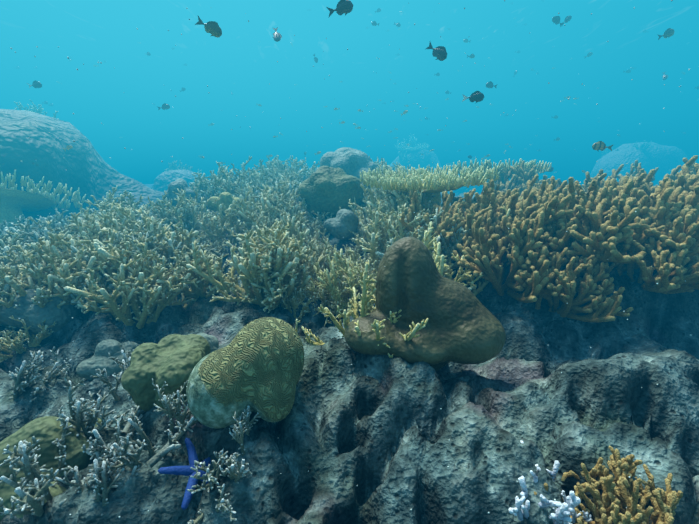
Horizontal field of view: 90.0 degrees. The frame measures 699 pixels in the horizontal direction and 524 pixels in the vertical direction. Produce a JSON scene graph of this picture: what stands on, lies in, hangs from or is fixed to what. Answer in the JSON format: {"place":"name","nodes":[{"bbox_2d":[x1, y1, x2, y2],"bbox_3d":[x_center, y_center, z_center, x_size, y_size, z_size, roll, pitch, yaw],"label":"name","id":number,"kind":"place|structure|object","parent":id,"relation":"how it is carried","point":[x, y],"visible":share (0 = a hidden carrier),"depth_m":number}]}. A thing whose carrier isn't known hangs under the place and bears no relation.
{"place":"outdoors","nodes":[
{"label":"outdoors","id":0,"kind":"place"},
{"bbox_2d":[195,16,221,37],"bbox_3d":[-0.512,-0.858,1.276,0.100,0.053,0.024,26,22,-10],"label":"fish","id":1,"kind":"object","parent":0,"point":[213,28],"visible":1,"depth_m":1.27},
{"bbox_2d":[327,0,352,16],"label":"fish","id":2,"kind":"object","parent":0,"point":[344,6],"visible":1,"depth_m":1.25},
{"bbox_2d":[0,184,698,523],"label":"seabed","id":3,"kind":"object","parent":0,"point":[380,431],"depth_m":0.73},
{"bbox_2d":[0,265,26,335],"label":"branching coral","id":4,"kind":"object","parent":3,"relation":"on","point":[6,289],"visible":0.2,"depth_m":1.25},
{"bbox_2d":[0,266,31,305],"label":"branching coral","id":5,"kind":"object","parent":3,"relation":"on","point":[4,282],"visible":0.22,"depth_m":1.30},
{"bbox_2d":[0,315,55,362],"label":"branching coral","id":6,"kind":"object","parent":3,"relation":"on","point":[6,341],"visible":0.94,"depth_m":1.20},
{"bbox_2d":[0,220,59,263],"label":"branching coral","id":7,"kind":"object","parent":3,"relation":"on","point":[14,239],"visible":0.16,"depth_m":1.63},
{"bbox_2d":[0,243,62,275],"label":"branching coral","id":8,"kind":"object","parent":3,"relation":"on","point":[17,259],"visible":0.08,"depth_m":1.44},
{"bbox_2d":[0,222,63,266],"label":"branching coral","id":9,"kind":"object","parent":3,"relation":"on","point":[34,236],"visible":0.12,"depth_m":1.68},
{"bbox_2d":[0,259,69,308],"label":"branching coral","id":10,"kind":"object","parent":3,"relation":"on","point":[43,282],"visible":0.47,"depth_m":1.24},
{"bbox_2d":[0,405,72,517],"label":"branching coral","id":11,"kind":"object","parent":3,"relation":"on","point":[36,482],"visible":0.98,"depth_m":0.63},
{"bbox_2d":[0,245,72,289],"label":"branching coral","id":12,"kind":"object","parent":3,"relation":"on","point":[13,271],"visible":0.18,"depth_m":1.33},
{"bbox_2d":[2,219,77,244],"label":"branching coral","id":13,"kind":"object","parent":3,"relation":"on","point":[26,225],"visible":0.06,"depth_m":1.73},
{"bbox_2d":[0,284,80,335],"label":"boulder","id":14,"kind":"object","parent":3,"relation":"on","point":[33,316],"visible":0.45,"depth_m":1.24},
{"bbox_2d":[9,347,71,401],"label":"branching coral","id":15,"kind":"object","parent":3,"relation":"on","point":[34,367],"visible":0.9,"depth_m":1.00},
{"bbox_2d":[0,416,101,520],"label":"corner boulder","id":16,"kind":"object","parent":3,"relation":"on","point":[46,431],"visible":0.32,"depth_m":0.72},
{"bbox_2d":[31,208,73,230],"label":"branching coral","id":17,"kind":"object","parent":3,"relation":"on","point":[58,216],"visible":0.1,"depth_m":2.22},
{"bbox_2d":[24,236,83,266],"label":"branching coral","id":18,"kind":"object","parent":3,"relation":"on","point":[66,254],"visible":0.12,"depth_m":1.45},
{"bbox_2d":[0,231,113,305],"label":"branching coral","id":19,"kind":"object","parent":3,"relation":"on","point":[68,272],"visible":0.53,"depth_m":1.29},
{"bbox_2d":[52,209,112,239],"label":"branching coral","id":20,"kind":"object","parent":3,"relation":"on","point":[75,230],"visible":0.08,"depth_m":1.74},
{"bbox_2d":[52,212,114,268],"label":"branching coral","id":21,"kind":"object","parent":3,"relation":"on","point":[91,227],"visible":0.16,"depth_m":1.59},
{"bbox_2d":[0,109,169,224],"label":"mound","id":22,"kind":"object","parent":3,"relation":"on","point":[40,152],"visible":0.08,"depth_m":3.05},
{"bbox_2d":[14,100,59,119],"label":"coral","id":23,"kind":"object","parent":22,"relation":"on","point":[40,109],"visible":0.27,"depth_m":3.61},
{"bbox_2d":[0,170,85,227],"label":"table coral","id":24,"kind":"object","parent":22,"relation":"on","point":[14,202],"visible":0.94,"depth_m":2.57},
{"bbox_2d":[49,442,139,515],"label":"branching coral","id":25,"kind":"object","parent":3,"relation":"on","point":[99,479],"visible":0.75,"depth_m":0.62},
{"bbox_2d":[57,371,142,441],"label":"branching coral","id":26,"kind":"object","parent":3,"relation":"on","point":[80,418],"visible":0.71,"depth_m":0.78},
{"bbox_2d":[55,199,146,235],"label":"branching coral","id":27,"kind":"object","parent":3,"relation":"on","point":[104,205],"visible":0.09,"depth_m":2.01},
{"bbox_2d":[80,349,133,406],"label":"branching coral","id":28,"kind":"object","parent":3,"relation":"on","point":[122,366],"visible":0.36,"depth_m":0.92},
{"bbox_2d":[76,339,139,380],"bbox_3d":[-0.769,0.318,1.135,0.148,0.144,0.161,-1,14,-4],"label":"boulder","id":29,"kind":"object","parent":3,"relation":"on","point":[100,359],"visible":0.5,"depth_m":1.08},
{"bbox_2d":[68,200,150,239],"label":"branching coral","id":30,"kind":"object","parent":3,"relation":"on","point":[127,213],"visible":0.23,"depth_m":1.72},
{"bbox_2d":[70,245,152,311],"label":"branching coral","id":31,"kind":"object","parent":3,"relation":"on","point":[74,250],"visible":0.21,"depth_m":1.32},
{"bbox_2d":[42,229,184,309],"bbox_3d":[-0.873,0.020,1.436,0.446,0.334,0.486,-9,13,7],"label":"branching coral","id":32,"kind":"object","parent":3,"relation":"on","point":[112,255],"visible":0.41,"depth_m":1.31},
{"bbox_2d":[64,210,178,254],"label":"branching coral","id":33,"kind":"object","parent":3,"relation":"on","point":[123,229],"visible":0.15,"depth_m":1.59},
{"bbox_2d":[77,227,167,289],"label":"branching coral","id":34,"kind":"object","parent":3,"relation":"on","point":[96,265],"visible":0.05,"depth_m":1.37},
{"bbox_2d":[90,185,158,219],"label":"branching coral","id":35,"kind":"object","parent":3,"relation":"on","point":[131,198],"visible":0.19,"depth_m":2.21},
{"bbox_2d":[63,253,197,328],"bbox_3d":[-0.769,0.101,1.315,0.376,0.300,0.383,4,15,16],"label":"branching coral","id":36,"kind":"object","parent":3,"relation":"on","point":[96,293],"visible":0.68,"depth_m":1.23},
{"bbox_2d":[76,208,199,268],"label":"branching coral","id":37,"kind":"object","parent":3,"relation":"on","point":[175,234],"visible":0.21,"depth_m":1.52},
{"bbox_2d":[81,405,195,493],"bbox_3d":[-0.412,0.347,0.666,0.131,0.146,0.176,-2,38,34],"label":"branching coral","id":38,"kind":"object","parent":3,"relation":"on","point":[131,458],"visible":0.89,"depth_m":0.65},
{"bbox_2d":[107,214,190,253],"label":"branching coral","id":39,"kind":"object","parent":3,"relation":"on","point":[150,227],"visible":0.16,"depth_m":1.60},
{"bbox_2d":[112,248,199,322],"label":"branching coral","id":40,"kind":"object","parent":3,"relation":"on","point":[162,298],"visible":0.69,"depth_m":1.30},
{"bbox_2d":[100,230,220,274],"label":"branching coral","id":41,"kind":"object","parent":3,"relation":"on","point":[150,245],"visible":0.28,"depth_m":1.47},
{"bbox_2d":[146,431,180,467],"bbox_3d":[-0.361,0.366,0.687,0.061,0.026,0.075,-4,20,36],"label":"coral fragment","id":42,"kind":"object","parent":3,"relation":"on","point":[156,458],"visible":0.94,"depth_m":0.67},
{"bbox_2d":[121,334,210,410],"bbox_3d":[-0.446,0.281,0.870,0.179,0.171,0.187,-2,14,-9],"label":"boulder","id":43,"kind":"object","parent":3,"relation":"on","point":[172,360],"visible":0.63,"depth_m":0.81},
{"bbox_2d":[152,378,196,432],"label":"branching coral","id":44,"kind":"object","parent":3,"relation":"on","point":[169,406],"visible":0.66,"depth_m":0.74},
{"bbox_2d":[155,190,198,230],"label":"branching coral","id":45,"kind":"object","parent":3,"relation":"on","point":[186,217],"visible":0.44,"depth_m":2.12},
{"bbox_2d":[150,170,208,192],"bbox_3d":[-2.789,1.337,6.661,1.536,5.990,1.736,4,15,17],"label":"mound","id":46,"kind":"object","parent":3,"relation":"on","point":[163,180],"visible":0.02,"depth_m":5.62},
{"bbox_2d":[164,160,201,173],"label":"coral","id":47,"kind":"object","parent":46,"relation":"on","point":[173,166],"visible":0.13,"depth_m":6.28},
{"bbox_2d":[155,226,203,276],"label":"branching coral","id":48,"kind":"object","parent":3,"relation":"on","point":[184,233],"visible":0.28,"depth_m":1.57},
{"bbox_2d":[150,188,209,228],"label":"branching coral","id":49,"kind":"object","parent":3,"relation":"on","point":[158,207],"visible":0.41,"depth_m":2.15},
{"bbox_2d":[164,179,195,207],"bbox_3d":[-1.281,-0.511,2.640,0.216,0.232,0.268,-6,15,-24],"label":"boulder","id":50,"kind":"object","parent":3,"relation":"on","point":[179,184],"visible":0.51,"depth_m":2.54},
{"bbox_2d":[158,438,210,509],"bbox_3d":[-0.299,0.399,0.679,0.135,0.016,0.129,15,29,-52],"label":"starfish","id":51,"kind":"object","parent":3,"relation":"on","point":[186,470],"visible":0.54,"depth_m":0.66},
{"bbox_2d":[155,197,217,232],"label":"branching coral","id":52,"kind":"object","parent":3,"relation":"on","point":[173,214],"visible":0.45,"depth_m":2.13},
{"bbox_2d":[152,245,239,299],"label":"branching coral","id":53,"kind":"object","parent":3,"relation":"on","point":[194,292],"visible":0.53,"depth_m":1.38},
{"bbox_2d":[168,170,227,197],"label":"branching coral","id":54,"kind":"object","parent":3,"relation":"on","point":[199,185],"visible":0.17,"depth_m":2.72},
{"bbox_2d":[197,333,218,352],"bbox_3d":[-0.438,0.266,1.038,0.108,0.119,0.114,0,14,1],"label":"boulder","id":55,"kind":"object","parent":3,"relation":"on","point":[213,341],"visible":0.16,"depth_m":1.02},
{"bbox_2d":[197,161,232,195],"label":"branching coral","id":56,"kind":"object","parent":3,"relation":"on","point":[220,175],"visible":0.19,"depth_m":2.79},
{"bbox_2d":[187,448,251,523],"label":"branching coral","id":57,"kind":"object","parent":3,"relation":"on","point":[230,469],"visible":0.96,"depth_m":0.62},
{"bbox_2d":[207,192,239,214],"bbox_3d":[-0.825,-0.394,2.349,0.231,0.156,0.155,3,14,13],"label":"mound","id":58,"kind":"object","parent":3,"relation":"on","point":[226,199],"visible":0.48,"depth_m":2.29},
{"bbox_2d":[199,198,259,257],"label":"branching coral","id":59,"kind":"object","parent":3,"relation":"on","point":[229,225],"visible":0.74,"depth_m":1.97},
{"bbox_2d":[212,167,249,201],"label":"branching coral","id":60,"kind":"object","parent":3,"relation":"on","point":[225,188],"visible":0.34,"depth_m":2.49},
{"bbox_2d":[186,317,303,428],"bbox_3d":[-0.222,0.235,0.779,0.241,0.221,0.224,0,14,1],"label":"brain coral","id":61,"kind":"object","parent":3,"relation":"on","point":[257,366],"visible":0.93,"depth_m":0.70},
{"bbox_2d":[229,405,260,455],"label":"branching coral","id":62,"kind":"object","parent":3,"relation":"on","point":[244,424],"visible":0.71,"depth_m":0.68},
{"bbox_2d":[184,220,306,307],"bbox_3d":[-0.399,-0.016,1.316,0.468,0.372,0.353,25,31,36],"label":"branching coral","id":63,"kind":"object","parent":3,"relation":"on","point":[245,275],"visible":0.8,"depth_m":1.26},
{"bbox_2d":[217,156,276,181],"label":"branching coral","id":64,"kind":"object","parent":3,"relation":"on","point":[249,169],"visible":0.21,"depth_m":2.88},
{"bbox_2d":[209,245,310,307],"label":"branching coral","id":65,"kind":"object","parent":3,"relation":"on","point":[268,287],"visible":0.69,"depth_m":1.23},
{"bbox_2d":[232,183,290,218],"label":"branching coral","id":66,"kind":"object","parent":3,"relation":"on","point":[252,193],"visible":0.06,"depth_m":2.26},
{"bbox_2d":[230,184,296,236],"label":"branching coral","id":67,"kind":"object","parent":3,"relation":"on","point":[244,207],"visible":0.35,"depth_m":2.02},
{"bbox_2d":[223,210,314,253],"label":"branching coral","id":68,"kind":"object","parent":3,"relation":"on","point":[293,229],"visible":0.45,"depth_m":1.68},
{"bbox_2d":[234,193,305,233],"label":"branching coral","id":69,"kind":"object","parent":3,"relation":"on","point":[262,206],"visible":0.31,"depth_m":1.99},
{"bbox_2d":[238,225,304,306],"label":"branching coral","id":70,"kind":"object","parent":3,"relation":"on","point":[245,254],"visible":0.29,"depth_m":1.25},
{"bbox_2d":[229,220,313,271],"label":"branching coral","id":71,"kind":"object","parent":3,"relation":"on","point":[284,239],"visible":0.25,"depth_m":1.36},
{"bbox_2d":[253,181,298,213],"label":"branching coral","id":72,"kind":"object","parent":3,"relation":"on","point":[274,202],"visible":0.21,"depth_m":2.11},
{"bbox_2d":[252,192,306,218],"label":"branching coral","id":73,"kind":"object","parent":3,"relation":"on","point":[299,208],"visible":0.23,"depth_m":2.06},
{"bbox_2d":[248,203,313,242],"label":"branching coral","id":74,"kind":"object","parent":3,"relation":"on","point":[263,213],"visible":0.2,"depth_m":1.93},
{"bbox_2d":[259,169,302,188],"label":"branching coral","id":75,"kind":"object","parent":3,"relation":"on","point":[285,177],"visible":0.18,"depth_m":2.72},
{"bbox_2d":[253,209,309,236],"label":"branching coral","id":76,"kind":"object","parent":3,"relation":"on","point":[261,224],"visible":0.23,"depth_m":1.86},
{"bbox_2d":[261,238,330,312],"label":"branching coral","id":77,"kind":"object","parent":3,"relation":"on","point":[309,268],"visible":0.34,"depth_m":1.36},
{"bbox_2d":[282,287,313,322],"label":"branching coral","id":78,"kind":"object","parent":3,"relation":"on","point":[295,303],"visible":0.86,"depth_m":1.25},
{"bbox_2d":[289,155,318,179],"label":"branching coral","id":79,"kind":"object","parent":3,"relation":"on","point":[297,165],"visible":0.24,"depth_m":3.35},
{"bbox_2d":[305,228,330,251],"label":"branching coral","id":80,"kind":"object","parent":3,"relation":"on","point":[318,238],"visible":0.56,"depth_m":1.84},
{"bbox_2d":[308,211,333,232],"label":"branching coral","id":81,"kind":"object","parent":3,"relation":"on","point":[322,230],"visible":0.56,"depth_m":2.04},
{"bbox_2d":[297,266,347,300],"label":"branching coral","id":82,"kind":"object","parent":3,"relation":"on","point":[312,295],"visible":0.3,"depth_m":1.31},
{"bbox_2d":[304,276,344,325],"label":"branching coral","id":83,"kind":"object","parent":3,"relation":"on","point":[334,304],"visible":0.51,"depth_m":1.26},
{"bbox_2d":[298,166,369,218],"bbox_3d":[-0.119,-0.428,2.215,0.414,0.353,0.435,13,19,42],"label":"boulder","id":84,"kind":"object","parent":3,"relation":"on","point":[322,189],"visible":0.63,"depth_m":2.06},
{"bbox_2d":[301,248,375,313],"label":"branching coral","id":85,"kind":"object","parent":3,"relation":"on","point":[330,286],"visible":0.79,"depth_m":1.28},
{"bbox_2d":[324,209,358,239],"bbox_3d":[-0.044,-0.198,1.853,0.187,0.165,0.153,2,14,7],"label":"boulder","id":86,"kind":"object","parent":3,"relation":"on","point":[341,224],"visible":0.95,"depth_m":1.80},
{"bbox_2d":[314,147,377,185],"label":"boulder coral","id":87,"kind":"object","parent":3,"relation":"on","point":[350,161],"visible":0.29,"depth_m":2.69},
{"bbox_2d":[295,260,427,357],"bbox_3d":[0.076,0.126,0.987,0.400,0.290,0.374,11,17,36],"label":"branching coral","id":88,"kind":"object","parent":3,"relation":"on","point":[366,303],"visible":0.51,"depth_m":0.93},
{"bbox_2d":[339,184,404,227],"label":"branching coral","id":89,"kind":"object","parent":3,"relation":"on","point":[358,213],"visible":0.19,"depth_m":1.93},
{"bbox_2d":[342,195,409,279],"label":"branching coral","id":90,"kind":"object","parent":3,"relation":"on","point":[373,245],"visible":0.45,"depth_m":1.55},
{"bbox_2d":[352,204,406,252],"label":"branching coral","id":91,"kind":"object","parent":3,"relation":"on","point":[371,223],"visible":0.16,"depth_m":1.69},
{"bbox_2d":[362,170,401,223],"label":"branching coral","id":92,"kind":"object","parent":3,"relation":"on","point":[380,193],"visible":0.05,"depth_m":2.01},
{"bbox_2d":[366,175,464,231],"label":"branching coral","id":93,"kind":"object","parent":3,"relation":"on","point":[400,201],"visible":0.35,"depth_m":1.74},
{"bbox_2d":[390,149,442,173],"bbox_3d":[1.957,-0.319,11.125,2.648,6.376,2.690,0,14,1],"label":"mound","id":94,"kind":"object","parent":3,"relation":"on","point":[426,159],"visible":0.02,"depth_m":9.76},
{"bbox_2d":[397,142,428,150],"bbox_3d":[1.798,-3.165,10.034,0.951,0.393,0.956,-3,28,0],"label":"coral mound","id":95,"kind":"object","parent":94,"relation":"on","point":[418,147],"visible":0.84,"depth_m":9.89},
{"bbox_2d":[378,203,454,253],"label":"branching coral","id":96,"kind":"object","parent":3,"relation":"on","point":[418,220],"visible":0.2,"depth_m":1.49},
{"bbox_2d":[375,207,470,269],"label":"branching coral","id":97,"kind":"object","parent":3,"relation":"on","point":[448,251],"visible":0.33,"depth_m":1.40},
{"bbox_2d":[344,237,505,370],"bbox_3d":[0.199,0.122,0.929,0.415,0.373,0.252,2,14,7],"label":"boulder coral","id":98,"kind":"object","parent":3,"relation":"on","point":[463,324],"visible":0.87,"depth_m":0.87},
{"bbox_2d":[360,163,499,214],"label":"table coral","id":99,"kind":"object","parent":3,"relation":"on","point":[436,182],"visible":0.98,"depth_m":1.69},
{"bbox_2d":[399,188,493,255],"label":"branching coral","id":100,"kind":"object","parent":3,"relation":"on","point":[445,229],"visible":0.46,"depth_m":1.45},
{"bbox_2d":[422,221,502,295],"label":"branching coral","id":101,"kind":"object","parent":3,"relation":"on","point":[439,257],"visible":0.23,"depth_m":1.29},
{"bbox_2d":[433,206,512,286],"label":"branching coral","id":102,"kind":"object","parent":3,"relation":"on","point":[469,281],"visible":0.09,"depth_m":1.30},
{"bbox_2d":[450,182,499,210],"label":"finger coral","id":103,"kind":"object","parent":3,"relation":"on","point":[474,200],"visible":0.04,"depth_m":1.81},
{"bbox_2d":[452,158,551,182],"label":"table coral","id":104,"kind":"object","parent":3,"relation":"on","point":[529,166],"visible":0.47,"depth_m":2.55},
{"bbox_2d":[451,174,577,251],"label":"finger coral","id":105,"kind":"object","parent":3,"relation":"on","point":[535,196],"visible":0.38,"depth_m":1.36},
{"bbox_2d":[451,189,586,302],"bbox_3d":[0.604,-0.073,1.298,0.467,0.378,0.459,9,16,31],"label":"finger coral","id":106,"kind":"object","parent":3,"relation":"on","point":[526,236],"visible":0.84,"depth_m":1.19},
{"bbox_2d":[494,161,565,197],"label":"finger coral","id":107,"kind":"object","parent":3,"relation":"on","point":[520,178],"visible":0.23,"depth_m":2.35},
{"bbox_2d":[508,440,580,523],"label":"white coral","id":108,"kind":"object","parent":3,"relation":"on","point":[566,509],"visible":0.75,"depth_m":0.58},
{"bbox_2d":[549,490,591,523],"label":"white coral","id":109,"kind":"object","parent":3,"relation":"on","point":[575,515],"visible":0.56,"depth_m":0.57},
{"bbox_2d":[510,241,632,322],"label":"finger coral","id":110,"kind":"object","parent":3,"relation":"on","point":[592,270],"visible":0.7,"depth_m":1.11},
{"bbox_2d":[553,172,645,206],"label":"finger coral","id":111,"kind":"object","parent":3,"relation":"on","point":[562,188],"visible":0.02,"depth_m":1.42},
{"bbox_2d":[534,446,682,523],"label":"finger coral","id":112,"kind":"object","parent":3,"relation":"on","point":[617,495],"visible":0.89,"depth_m":0.57},
{"bbox_2d":[518,175,698,271],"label":"finger coral","id":113,"kind":"object","parent":3,"relation":"on","point":[587,219],"visible":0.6,"depth_m":1.15},
{"bbox_2d":[567,160,658,185],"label":"finger coral","id":114,"kind":"object","parent":3,"relation":"on","point":[636,164],"visible":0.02,"depth_m":2.31},
{"bbox_2d":[575,164,673,194],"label":"finger coral","id":115,"kind":"object","parent":3,"relation":"on","point":[588,180],"visible":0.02,"depth_m":1.91},
{"bbox_2d":[598,169,669,199],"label":"finger coral","id":116,"kind":"object","parent":3,"relation":"on","point":[645,187],"visible":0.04,"depth_m":1.46},
{"bbox_2d":[590,142,688,185],"bbox_3d":[10.148,-0.662,12.613,3.504,6.968,3.632,0,14,1],"label":"mound","id":117,"kind":"object","parent":3,"relation":"on","point":[664,159],"visible":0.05,"depth_m":11.09},
{"bbox_2d":[584,174,698,266],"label":"finger coral","id":118,"kind":"object","parent":3,"relation":"on","point":[684,200],"visible":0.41,"depth_m":1.12},
{"bbox_2d":[588,202,698,293],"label":"finger coral","id":119,"kind":"object","parent":3,"relation":"on","point":[678,271],"visible":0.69,"depth_m":1.04},
{"bbox_2d":[669,158,695,180],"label":"finger coral","id":120,"kind":"object","parent":3,"relation":"on","point":[673,176],"visible":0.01,"depth_m":1.79},
{"bbox_2d":[674,155,698,190],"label":"finger coral","id":121,"kind":"object","parent":3,"relation":"on","point":[683,175],"visible":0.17,"depth_m":1.39},
{"bbox_2d":[0,0,698,183],"label":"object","id":122,"kind":"structure","parent":0,"point":[90,32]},
{"bbox_2d":[426,42,446,60],"bbox_3d":[0.348,-0.839,1.392,0.100,0.053,0.024,43,34,12],"label":"fish","id":123,"kind":"object","parent":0,"point":[439,53],"visible":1,"depth_m":1.39},
{"bbox_2d":[462,91,483,102],"bbox_3d":[0.564,-0.751,1.595,0.100,0.053,0.024,10,27,27],"label":"fish","id":124,"kind":"object","parent":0,"point":[477,96],"visible":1,"depth_m":1.58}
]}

